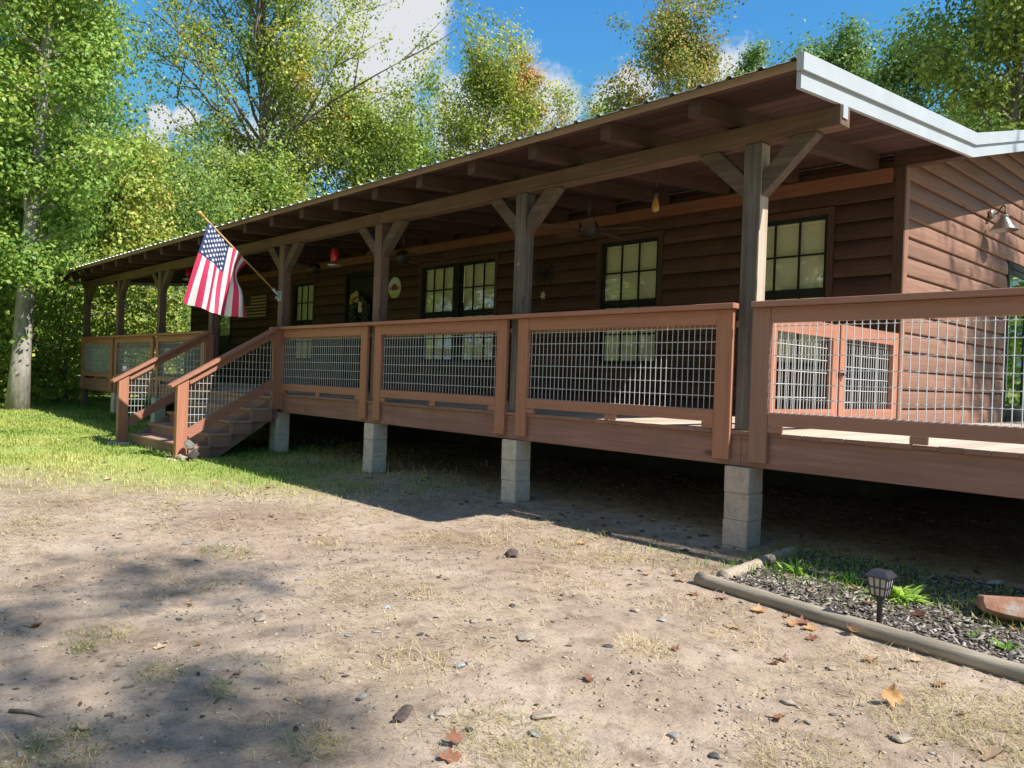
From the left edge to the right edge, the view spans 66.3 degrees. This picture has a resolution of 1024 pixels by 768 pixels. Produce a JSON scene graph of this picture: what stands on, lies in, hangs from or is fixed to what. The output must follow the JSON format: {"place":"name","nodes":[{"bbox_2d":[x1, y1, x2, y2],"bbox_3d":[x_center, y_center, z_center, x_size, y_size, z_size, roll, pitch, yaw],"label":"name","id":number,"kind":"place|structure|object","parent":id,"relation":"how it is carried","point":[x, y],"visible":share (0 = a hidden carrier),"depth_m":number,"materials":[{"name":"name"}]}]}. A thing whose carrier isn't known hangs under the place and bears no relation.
{"place":"outdoors","nodes":[
{"label":"outdoors","id":0,"kind":"place"},
{"bbox_2d":[0,395,554,511],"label":"lawn grass","id":1,"kind":"structure","parent":0,"point":[74,408],"depth_m":10.43,"materials":[{"name":"plant"}]},
{"bbox_2d":[0,363,1023,767],"bbox_3d":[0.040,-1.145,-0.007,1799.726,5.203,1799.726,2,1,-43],"label":"ground","id":2,"kind":"structure","parent":0,"point":[180,725],"depth_m":3.96,"materials":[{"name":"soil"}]},
{"bbox_2d":[8,708,44,716],"bbox_3d":[-1.779,1.208,2.885,0.157,0.019,0.021,2,0,12],"label":"stick","id":3,"kind":"object","parent":2,"relation":"on","point":[12,710],"visible":1,"depth_m":2.88,"materials":[{"name":"wood"}]},
{"bbox_2d":[0,244,101,401],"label":"bush","id":4,"kind":"object","parent":2,"relation":"on","point":[11,298],"visible":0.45,"depth_m":17.96,"materials":[{"name":"green plant"}]},
{"bbox_2d":[0,232,109,404],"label":"bush","id":5,"kind":"object","parent":2,"relation":"on","point":[39,398],"visible":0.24,"depth_m":19.88,"materials":[{"name":"green plant"}]},
{"bbox_2d":[0,14,137,293],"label":"tree","id":6,"kind":"object","parent":2,"relation":"on","point":[22,55],"visible":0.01,"depth_m":21.35,"materials":[{"name":"green plant"}]},
{"bbox_2d":[0,0,150,397],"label":"tree","id":7,"kind":"object","parent":2,"relation":"on","point":[118,108],"visible":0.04,"depth_m":21.84,"materials":[{"name":"green plant"}]},
{"bbox_2d":[70,718,90,728],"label":"fallen leaf","id":8,"kind":"object","parent":2,"relation":"on","point":[84,725],"visible":0.97,"depth_m":2.77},
{"bbox_2d":[0,0,165,409],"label":"tree","id":9,"kind":"object","parent":2,"relation":"on","point":[74,79],"visible":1,"depth_m":16.49,"materials":[{"name":"green plant"}]},
{"bbox_2d":[81,286,95,406],"bbox_3d":[-9.761,-0.827,18.086,0.123,2.809,0.540,2,1,-43],"label":"porch post","id":10,"kind":"object","parent":2,"relation":"on","point":[89,292],"visible":0.78,"depth_m":18.17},
{"bbox_2d":[0,225,189,402],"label":"bush","id":11,"kind":"object","parent":2,"relation":"on","point":[70,387],"visible":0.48,"depth_m":20.00,"materials":[{"name":"green plant"}]},
{"bbox_2d":[0,231,190,394],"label":"bush","id":12,"kind":"object","parent":2,"relation":"on","point":[151,291],"visible":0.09,"depth_m":23.98,"materials":[{"name":"green plant"}]},
{"bbox_2d":[110,393,116,412],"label":"concrete pier","id":13,"kind":"structure","parent":2,"relation":"on","point":[113,407],"depth_m":16.34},
{"bbox_2d":[105,441,131,444],"bbox_3d":[-5.821,0.885,11.691,0.433,0.042,0.440,2,1,-43],"label":"footing pad","id":14,"kind":"object","parent":2,"relation":"on","point":[118,443],"visible":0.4,"depth_m":11.55,"materials":[{"name":"concrete"}]},
{"bbox_2d":[110,330,213,441],"bbox_3d":[-5.364,0.026,12.083,1.493,1.788,0.140,2,1,-43],"label":"stair railing","id":15,"kind":"object","parent":14,"relation":"on","point":[123,420],"visible":0.89,"depth_m":11.96,"materials":[{"name":"wood"}]},
{"bbox_2d":[54,288,190,391],"bbox_3d":[-12.848,-1.418,25.667,5.578,5.664,4.895,2,0,40],"label":"bush","id":16,"kind":"object","parent":2,"relation":"on","point":[145,348],"visible":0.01,"depth_m":25.73,"materials":[{"name":"green plant"}]},
{"bbox_2d":[41,116,207,397],"bbox_3d":[-10.810,-3.434,22.566,4.658,7.995,5.282,2,0,7],"label":"tree","id":17,"kind":"object","parent":2,"relation":"on","point":[148,196],"visible":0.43,"depth_m":21.73,"materials":[{"name":"green plant"}]},
{"bbox_2d":[1,81,260,368],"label":"tree","id":18,"kind":"object","parent":2,"relation":"on","point":[208,204],"visible":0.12,"depth_m":28.14,"materials":[{"name":"green plant"}]},
{"bbox_2d":[76,248,190,373],"bbox_3d":[-11.735,-2.067,27.358,5.622,5.426,6.534,2,0,28],"label":"bush","id":19,"kind":"object","parent":2,"relation":"on","point":[181,293],"visible":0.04,"depth_m":27.00,"materials":[{"name":"green plant"}]},
{"bbox_2d":[150,397,165,421],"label":"concrete pier","id":20,"kind":"structure","parent":2,"relation":"on","point":[159,414],"depth_m":14.59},
{"bbox_2d":[187,449,198,459],"bbox_3d":[-3.990,0.882,9.817,0.142,0.137,0.101,2,1,-45],"label":"stone","id":21,"kind":"object","parent":2,"relation":"on","point":[193,454],"visible":1,"depth_m":9.79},
{"bbox_2d":[184,440,194,449],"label":"stone","id":22,"kind":"object","parent":21,"relation":"on","point":[189,444],"visible":1,"depth_m":9.82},
{"bbox_2d":[129,390,278,458],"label":"porch stairs","id":23,"kind":"structure","parent":2,"relation":"on","point":[225,434],"depth_m":10.79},
{"bbox_2d":[115,127,307,373],"bbox_3d":[-14.358,-5.260,35.092,12.273,11.096,10.928,2,0,3],"label":"tree","id":24,"kind":"object","parent":2,"relation":"on","point":[243,205],"visible":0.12,"depth_m":33.78,"materials":[{"name":"green plant"}]},
{"bbox_2d":[135,107,336,248],"bbox_3d":[-13.735,-6.307,38.867,11.725,13.183,15.018,2,0,-21],"label":"tree","id":25,"kind":"object","parent":2,"relation":"on","point":[282,180],"visible":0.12,"depth_m":36.48,"materials":[{"name":"green plant"}]},
{"bbox_2d":[255,613,265,621],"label":"stone","id":26,"kind":"object","parent":2,"relation":"on","point":[259,617],"visible":1,"depth_m":3.97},
{"bbox_2d":[269,412,289,452],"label":"concrete pier","id":27,"kind":"structure","parent":2,"relation":"on","point":[279,432],"depth_m":11.03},
{"bbox_2d":[90,0,482,217],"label":"tree","id":28,"kind":"object","parent":2,"relation":"on","point":[261,54],"visible":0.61,"depth_m":38.23,"materials":[{"name":"green plant"}]},
{"bbox_2d":[221,41,464,202],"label":"tree","id":29,"kind":"object","parent":2,"relation":"on","point":[378,147],"visible":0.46,"depth_m":40.89,"materials":[{"name":"green plant"}]},
{"bbox_2d":[363,423,386,472],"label":"concrete pier","id":30,"kind":"structure","parent":2,"relation":"on","point":[375,448],"depth_m":9.24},
{"bbox_2d":[320,117,453,192],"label":"tree","id":31,"kind":"object","parent":2,"relation":"on","point":[425,162],"visible":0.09,"depth_m":46.62,"materials":[{"name":"green plant"}]},
{"bbox_2d":[392,704,412,722],"bbox_3d":[-0.406,1.221,2.912,0.059,0.028,0.120,-5,1,15],"label":"stone","id":32,"kind":"object","parent":2,"relation":"on","point":[402,714],"visible":0.99,"depth_m":2.90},
{"bbox_2d":[434,708,453,715],"bbox_3d":[-0.256,1.229,2.938,0.075,0.020,0.055,2,0,-9],"label":"stone","id":33,"kind":"object","parent":2,"relation":"on","point":[441,711],"visible":0.93,"depth_m":2.93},
{"bbox_2d":[439,747,461,761],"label":"fallen leaf","id":34,"kind":"object","parent":2,"relation":"on","point":[456,756],"visible":1,"depth_m":2.60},
{"bbox_2d":[446,726,463,743],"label":"fallen leaf","id":35,"kind":"object","parent":2,"relation":"on","point":[453,736],"visible":1,"depth_m":2.69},
{"bbox_2d":[402,3,565,161],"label":"tree","id":36,"kind":"object","parent":2,"relation":"on","point":[486,83],"visible":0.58,"depth_m":48.57,"materials":[{"name":"green plant"}]},
{"bbox_2d":[0,473,1022,767],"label":"bark crumbs","id":37,"kind":"object","parent":2,"relation":"on","point":[358,621],"visible":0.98,"depth_m":3.57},
{"bbox_2d":[505,548,518,557],"bbox_3d":[-0.004,1.155,5.366,0.102,0.039,0.150,-5,3,0],"label":"stone","id":38,"kind":"object","parent":2,"relation":"on","point":[510,552],"visible":1,"depth_m":5.35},
{"bbox_2d":[0,482,1023,767],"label":"dry grass clumps","id":39,"kind":"object","parent":2,"relation":"on","point":[338,740],"visible":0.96,"depth_m":2.96,"materials":[{"name":"plant"}]},
{"bbox_2d":[0,477,1023,767],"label":"dirt clods","id":40,"kind":"object","parent":2,"relation":"on","point":[374,609],"visible":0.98,"depth_m":4.13,"materials":[{"name":"soil"}]},
{"bbox_2d":[501,439,530,502],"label":"concrete pier","id":41,"kind":"structure","parent":2,"relation":"on","point":[515,475],"depth_m":7.46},
{"bbox_2d":[516,632,535,639],"bbox_3d":[0.064,1.202,3.736,0.096,0.021,0.122,2,0,24],"label":"stone","id":42,"kind":"object","parent":2,"relation":"on","point":[526,636],"visible":0.99,"depth_m":3.72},
{"bbox_2d":[483,40,577,145],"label":"tree","id":43,"kind":"object","parent":2,"relation":"on","point":[530,77],"visible":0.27,"depth_m":51.03,"materials":[{"name":"green plant"}]},
{"bbox_2d":[47,51,1023,499],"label":"cabin","id":44,"kind":"object","parent":2,"relation":"on","point":[887,193],"visible":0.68,"depth_m":8.97,"materials":[{"name":"wood"}]},
{"bbox_2d":[182,267,191,280],"bbox_3d":[-6.092,-2.182,14.780,0.204,0.468,0.204,2,1,-43],"label":"hummingbird feeder","id":45,"kind":"object","parent":44,"relation":"hanging from","point":[188,272],"visible":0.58,"depth_m":14.74,"materials":[{"name":"glass"}]},
{"bbox_2d":[217,315,229,381],"bbox_3d":[-6.928,-1.096,18.858,0.170,2.076,0.912,2,1,-43],"label":"door","id":46,"kind":"structure","parent":44,"relation":"in","point":[223,345],"depth_m":18.90,"materials":[{"name":"brown glass"}]},
{"bbox_2d":[238,293,268,318],"bbox_3d":[-5.818,-1.741,17.597,0.028,0.520,1.480,2,1,-43],"label":"wooden flag sign","id":47,"kind":"object","parent":44,"relation":"attached to","point":[256,305],"visible":0.82,"depth_m":17.44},
{"bbox_2d":[289,279,316,363],"bbox_3d":[-4.218,-1.262,15.975,0.141,1.685,0.970,2,1,-43],"label":"window","id":48,"kind":"structure","parent":44,"relation":"in","point":[305,307],"depth_m":16.05,"materials":[{"name":"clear glass"}]},
{"bbox_2d":[293,246,346,274],"bbox_3d":[-3.231,-2.092,12.943,1.076,0.563,1.131,2,0,36],"label":"ceiling fan","id":49,"kind":"object","parent":44,"relation":"hanging from","point":[313,268],"visible":0.77,"depth_m":12.90,"materials":[{"name":"metal"}]},
{"bbox_2d":[327,243,341,267],"bbox_3d":[-2.454,-1.942,10.877,0.204,0.643,0.204,2,1,-43],"label":"hummingbird feeder","id":50,"kind":"object","parent":44,"relation":"hanging from","point":[334,257],"visible":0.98,"depth_m":10.84,"materials":[{"name":"glass"}]},
{"bbox_2d":[347,291,371,322],"bbox_3d":[-2.793,-1.354,14.330,0.249,0.696,0.700,2,1,-43],"label":"door wreath","id":51,"kind":"object","parent":44,"relation":"attached to","point":[356,298],"depth_m":14.26,"materials":[{"name":"green plant"}]},
{"bbox_2d":[346,276,373,390],"bbox_3d":[-2.751,-0.921,14.395,0.048,2.076,0.942,2,1,-43],"label":"door","id":52,"kind":"structure","parent":44,"relation":"in","point":[364,285],"depth_m":14.45,"materials":[{"name":"wood"}]},
{"bbox_2d":[388,277,400,297],"bbox_3d":[-2.022,-1.662,13.534,0.019,0.360,0.370,2,1,-43],"label":"oval plaque","id":53,"kind":"object","parent":44,"relation":"attached to","point":[394,288],"visible":1,"depth_m":13.52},
{"bbox_2d":[366,231,444,264],"bbox_3d":[-1.484,-1.999,11.110,1.076,0.603,1.131,2,0,-5],"label":"ceiling fan","id":54,"kind":"object","parent":44,"relation":"hanging from","point":[403,256],"visible":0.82,"depth_m":11.04,"materials":[{"name":"metal"}]},
{"bbox_2d":[416,253,499,366],"bbox_3d":[-0.850,-1.121,12.364,0.141,1.685,1.960,2,1,-43],"label":"window","id":55,"kind":"structure","parent":44,"relation":"in","point":[446,286],"depth_m":12.29,"materials":[{"name":"clear glass"}]},
{"bbox_2d":[535,262,552,287],"bbox_3d":[0.439,-1.509,10.870,0.038,0.352,0.352,2,1,-43],"label":"wall ornament","id":56,"kind":"object","parent":44,"relation":"attached to","point":[543,275],"depth_m":10.86,"materials":[{"name":"metal"}]},
{"bbox_2d":[538,194,641,238],"bbox_3d":[0.885,-1.900,8.543,1.076,0.603,1.131,2,0,24],"label":"ceiling fan","id":57,"kind":"object","parent":44,"relation":"hanging from","point":[588,226],"visible":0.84,"depth_m":8.51,"materials":[{"name":"metal"}]},
{"bbox_2d":[593,230,664,369],"bbox_3d":[1.482,-1.023,9.864,0.141,1.685,1.040,2,1,-43],"label":"window","id":58,"kind":"structure","parent":44,"relation":"in","point":[632,276],"depth_m":9.89,"materials":[{"name":"clear glass"}]},
{"bbox_2d":[652,169,658,211],"bbox_3d":[1.342,-1.867,7.293,0.071,0.536,0.072,2,1,-43],"label":"pendant light","id":59,"kind":"object","parent":44,"relation":"hanging from","point":[655,205],"visible":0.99,"depth_m":7.27,"materials":[{"name":"yellow"}]},
{"bbox_2d":[736,206,835,372],"bbox_3d":[2.912,-0.963,8.331,0.141,1.685,1.045,2,1,-43],"label":"window","id":60,"kind":"structure","parent":44,"relation":"in","point":[800,260],"depth_m":8.22,"materials":[{"name":"clear glass"}]},
{"bbox_2d":[770,322,839,415],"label":"porch gate","id":61,"kind":"structure","parent":44,"relation":"attached to","point":[833,365],"depth_m":6.21,"materials":[{"name":"wood"}]},
{"bbox_2d":[837,325,898,418],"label":"porch gate","id":62,"kind":"structure","parent":44,"relation":"attached to","point":[841,366],"depth_m":6.96,"materials":[{"name":"wood"}]},
{"bbox_2d":[989,205,1018,232],"bbox_3d":[5.609,-1.900,8.953,0.290,0.298,0.310,2,1,-43],"label":"wall lamp","id":63,"kind":"object","parent":44,"relation":"attached to","point":[1004,224],"visible":1,"depth_m":8.94,"materials":[{"name":"metal"}]},
{"bbox_2d":[1000,261,1023,421],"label":"sliding door","id":64,"kind":"structure","parent":44,"relation":"in","point":[1015,270],"depth_m":10.14,"materials":[{"name":"clear glass"}]},
{"bbox_2d":[532,711,556,719],"bbox_3d":[0.118,1.234,2.920,0.099,0.022,0.057,2,0,-15],"label":"stone","id":65,"kind":"object","parent":2,"relation":"on","point":[536,715],"visible":0.97,"depth_m":2.90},
{"bbox_2d":[78,377,1023,498],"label":"porch deck","id":66,"kind":"structure","parent":2,"relation":"on","point":[986,468],"depth_m":5.94,"materials":[{"name":"wood"}]},
{"bbox_2d":[79,336,114,389],"bbox_3d":[-9.146,-0.469,17.279,0.140,1.143,2.441,2,1,-43],"label":"railing panel","id":67,"kind":"object","parent":66,"relation":"attached to","point":[97,341],"visible":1,"depth_m":17.24,"materials":[{"name":"wood"}]},
{"bbox_2d":[112,279,130,373],"bbox_3d":[-8.222,-1.123,16.446,0.123,2.088,0.940,2,1,-43],"label":"porch post","id":68,"kind":"object","parent":66,"relation":"on","point":[121,287],"visible":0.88,"depth_m":16.39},
{"bbox_2d":[111,333,155,394],"bbox_3d":[-7.482,-0.400,15.495,0.140,1.143,2.441,2,1,-43],"label":"railing panel","id":69,"kind":"object","parent":66,"relation":"attached to","point":[130,340],"visible":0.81,"depth_m":15.50,"materials":[{"name":"wood"}]},
{"bbox_2d":[89,340,190,377],"bbox_3d":[-9.093,-0.480,19.229,2.420,1.143,0.100,2,1,-43],"label":"railing panel","id":70,"kind":"object","parent":66,"relation":"attached to","point":[170,346],"visible":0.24,"depth_m":19.28,"materials":[{"name":"wood"}]},
{"bbox_2d":[152,270,174,383],"bbox_3d":[-6.558,-1.053,14.662,0.123,2.088,0.940,2,1,-43],"label":"porch post","id":71,"kind":"object","parent":66,"relation":"on","point":[162,280],"visible":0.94,"depth_m":14.60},
{"bbox_2d":[152,331,204,396],"bbox_3d":[-5.819,-0.330,13.711,0.140,1.143,2.441,2,1,-43],"label":"railing panel","id":72,"kind":"object","parent":66,"relation":"attached to","point":[171,337],"visible":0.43,"depth_m":13.85,"materials":[{"name":"wood"}]},
{"bbox_2d":[208,312,218,387],"bbox_3d":[-4.894,-0.983,12.879,0.123,2.088,0.940,2,1,-43],"label":"porch post","id":73,"kind":"object","parent":66,"relation":"on","point":[213,327],"visible":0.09,"depth_m":12.84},
{"bbox_2d":[82,104,849,287],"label":"porch beam","id":74,"kind":"structure","parent":73,"relation":"on","point":[831,119],"depth_m":6.97,"materials":[{"name":"wood"}]},
{"bbox_2d":[268,242,304,383],"bbox_3d":[-3.231,-0.913,11.095,0.123,2.088,0.940,2,1,-43],"label":"porch post","id":75,"kind":"object","parent":66,"relation":"on","point":[285,258],"visible":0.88,"depth_m":11.04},
{"bbox_2d":[183,211,281,316],"bbox_3d":[-3.745,-1.585,10.617,1.314,1.347,0.223,2,1,-43],"label":"flag","id":76,"kind":"object","parent":75,"relation":"attached to","point":[221,261],"visible":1,"depth_m":10.46,"materials":[{"name":"multicoloured fabric"}]},
{"bbox_2d":[269,322,371,418],"bbox_3d":[-2.528,-0.192,10.183,0.140,1.143,2.544,2,1,-43],"label":"railing panel","id":77,"kind":"object","parent":66,"relation":"attached to","point":[341,331],"visible":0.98,"depth_m":9.93,"materials":[{"name":"wood"}]},
{"bbox_2d":[358,220,409,400],"bbox_3d":[-1.567,-0.843,9.312,0.123,2.088,0.940,2,1,-43],"label":"porch post","id":78,"kind":"object","parent":66,"relation":"on","point":[382,240],"visible":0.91,"depth_m":9.26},
{"bbox_2d":[368,314,513,433],"bbox_3d":[-0.828,-0.120,8.361,0.140,1.143,2.441,2,1,-43],"label":"railing panel","id":79,"kind":"object","parent":66,"relation":"attached to","point":[499,325],"visible":0.99,"depth_m":8.18,"materials":[{"name":"wood"}]},
{"bbox_2d":[490,186,564,411],"bbox_3d":[0.095,-0.773,7.527,0.126,2.088,0.940,2,1,-43],"label":"porch post","id":80,"kind":"object","parent":66,"relation":"on","point":[525,218],"visible":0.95,"depth_m":7.48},
{"bbox_2d":[509,303,739,459],"bbox_3d":[0.818,-0.051,6.596,0.140,1.143,2.388,2,1,-43],"label":"railing panel","id":81,"kind":"object","parent":66,"relation":"attached to","point":[720,318],"visible":1,"depth_m":6.33,"materials":[{"name":"wood"}]},
{"bbox_2d":[699,131,822,430],"bbox_3d":[1.760,-0.704,5.745,0.123,2.088,0.940,2,1,-43],"label":"porch post","id":82,"kind":"object","parent":66,"relation":"on","point":[757,181],"visible":0.93,"depth_m":5.70,"materials":[{"name":"wood"}]},
{"bbox_2d":[748,287,1023,463],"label":"railing panel","id":83,"kind":"object","parent":66,"relation":"attached to","point":[764,421],"visible":1,"depth_m":4.97,"materials":[{"name":"wood"}]},
{"bbox_2d":[531,76,591,132],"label":"tree","id":84,"kind":"object","parent":2,"relation":"on","point":[561,101],"visible":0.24,"depth_m":53.73,"materials":[{"name":"green plant"}]},
{"bbox_2d":[576,92,616,119],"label":"tree","id":85,"kind":"object","parent":2,"relation":"on","point":[594,113],"visible":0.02,"depth_m":54.85,"materials":[{"name":"green plant"}]},
{"bbox_2d":[216,446,1023,647],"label":"deck edge grass","id":86,"kind":"structure","parent":2,"relation":"on","point":[934,601],"depth_m":5.08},
{"bbox_2d":[243,436,1023,579],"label":"dirt rubble","id":87,"kind":"object","parent":2,"relation":"on","point":[800,534],"visible":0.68,"depth_m":7.21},
{"bbox_2d":[582,0,760,115],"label":"tree","id":88,"kind":"object","parent":2,"relation":"on","point":[672,45],"visible":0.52,"depth_m":40.08,"materials":[{"name":"green plant"}]},
{"bbox_2d":[722,465,762,550],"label":"concrete pier","id":89,"kind":"structure","parent":2,"relation":"on","point":[742,518],"depth_m":5.69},
{"bbox_2d":[721,32,782,75],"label":"tree","id":90,"kind":"object","parent":2,"relation":"on","point":[751,59],"visible":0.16,"depth_m":41.71,"materials":[{"name":"green plant"}]},
{"bbox_2d":[716,546,799,578],"bbox_3d":[1.634,1.185,5.153,0.100,0.113,1.010,2,1,44],"label":"landscape timber","id":91,"kind":"object","parent":2,"relation":"on","point":[733,570],"visible":0.66,"depth_m":5.03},
{"bbox_2d":[780,698,796,704],"bbox_3d":[1.085,1.244,3.072,0.066,0.020,0.055,2,0,35],"label":"stone","id":92,"kind":"object","parent":2,"relation":"on","point":[787,701],"visible":1,"depth_m":3.06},
{"bbox_2d":[768,557,820,578],"bbox_3d":[1.782,1.157,4.928,0.267,0.108,0.324,2,0,-20],"label":"border plant","id":93,"kind":"object","parent":2,"relation":"on","point":[793,568],"visible":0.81,"depth_m":4.95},
{"bbox_2d":[772,4,903,91],"bbox_3d":[13.843,-7.674,34.892,8.689,18.011,11.282,2,1,-43],"label":"tree","id":94,"kind":"object","parent":2,"relation":"on","point":[846,54],"visible":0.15,"depth_m":34.71,"materials":[{"name":"green plant"}]},
{"bbox_2d":[824,571,857,585],"bbox_3d":[1.992,1.171,4.721,0.180,0.085,0.235,2,1,-43],"label":"border plant","id":95,"kind":"object","parent":2,"relation":"on","point":[851,577],"visible":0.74,"depth_m":4.72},
{"bbox_2d":[694,572,1023,682],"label":"landscape timber","id":96,"kind":"object","parent":2,"relation":"on","point":[961,655],"visible":0.93,"depth_m":3.82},
{"bbox_2d":[718,548,1023,662],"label":"mulch chips","id":97,"kind":"object","parent":2,"relation":"on","point":[982,636],"visible":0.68,"depth_m":4.35,"materials":[{"name":"wood"}]},
{"bbox_2d":[975,595,1023,621],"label":"sandstone rock","id":98,"kind":"object","parent":97,"relation":"on","point":[1009,608],"visible":1,"depth_m":4.00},
{"bbox_2d":[864,568,896,623],"bbox_3d":[1.847,1.103,3.941,0.116,0.338,0.116,2,1,-43],"label":"path light","id":99,"kind":"object","parent":2,"relation":"on","point":[880,581],"visible":0.9,"depth_m":3.92,"materials":[{"name":"plastic"}]},
{"bbox_2d":[882,683,904,707],"bbox_3d":[1.487,1.215,3.058,0.094,0.092,0.033,14,-22,-5],"label":"fallen leaf","id":100,"kind":"object","parent":2,"relation":"on","point":[890,694],"visible":1,"depth_m":3.07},
{"bbox_2d":[856,584,934,605],"bbox_3d":[2.155,1.166,4.402,0.411,0.136,0.342,2,0,26],"label":"border plant","id":101,"kind":"object","parent":2,"relation":"on","point":[898,594],"visible":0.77,"depth_m":4.34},
{"bbox_2d":[892,734,913,742],"bbox_3d":[1.379,1.256,2.780,0.073,0.026,0.050,2,0,-22],"label":"stone","id":102,"kind":"object","parent":2,"relation":"on","point":[901,738],"visible":1,"depth_m":2.76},
{"bbox_2d":[851,0,1008,132],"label":"tree","id":103,"kind":"object","parent":2,"relation":"on","point":[889,81],"visible":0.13,"depth_m":30.25,"materials":[{"name":"green plant"}]},
{"bbox_2d":[874,0,1023,112],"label":"tree","id":104,"kind":"object","parent":2,"relation":"on","point":[938,18],"visible":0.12,"depth_m":27.06,"materials":[{"name":"green plant"}]},
{"bbox_2d":[881,0,1023,131],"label":"tree","id":105,"kind":"object","parent":2,"relation":"on","point":[992,45],"visible":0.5,"depth_m":22.86,"materials":[{"name":"green plant"}]},
{"bbox_2d":[936,71,1023,132],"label":"tree","id":106,"kind":"object","parent":2,"relation":"on","point":[1003,93],"depth_m":32.95,"materials":[{"name":"green plant"}]},
{"bbox_2d":[976,743,1004,759],"bbox_3d":[1.627,1.248,2.667,0.107,0.034,0.104,-12,-9,-29],"label":"fallen leaf","id":107,"kind":"object","parent":2,"relation":"on","point":[996,749],"visible":0.99,"depth_m":2.68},
{"bbox_2d":[986,636,1019,650],"bbox_3d":[2.275,1.209,3.651,0.179,0.065,0.173,2,1,-43],"label":"border plant","id":108,"kind":"object","parent":2,"relation":"on","point":[1009,644],"visible":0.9,"depth_m":3.63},
{"bbox_2d":[0,462,1023,767],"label":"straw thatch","id":109,"kind":"object","parent":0,"point":[444,616],"visible":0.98,"depth_m":4.03,"materials":[{"name":"plant"}]},
{"bbox_2d":[0,0,1023,230],"label":"sky","id":110,"kind":"structure","parent":0,"point":[577,46],"materials":[{"name":"blue"}]},
{"bbox_3d":[-4.227,0.967,9.980,0.335,0.042,0.340,2,1,-43],"label":"footing pad","id":111,"kind":"object","parent":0,"visible":0},
{"bbox_2d":[167,327,281,458],"bbox_3d":[-3.769,0.100,10.373,1.493,1.803,0.140,2,1,-43],"label":"stair railing","id":112,"kind":"object","parent":111,"relation":"on","point":[183,431],"visible":0.94,"depth_m":10.33,"materials":[{"name":"wood"}]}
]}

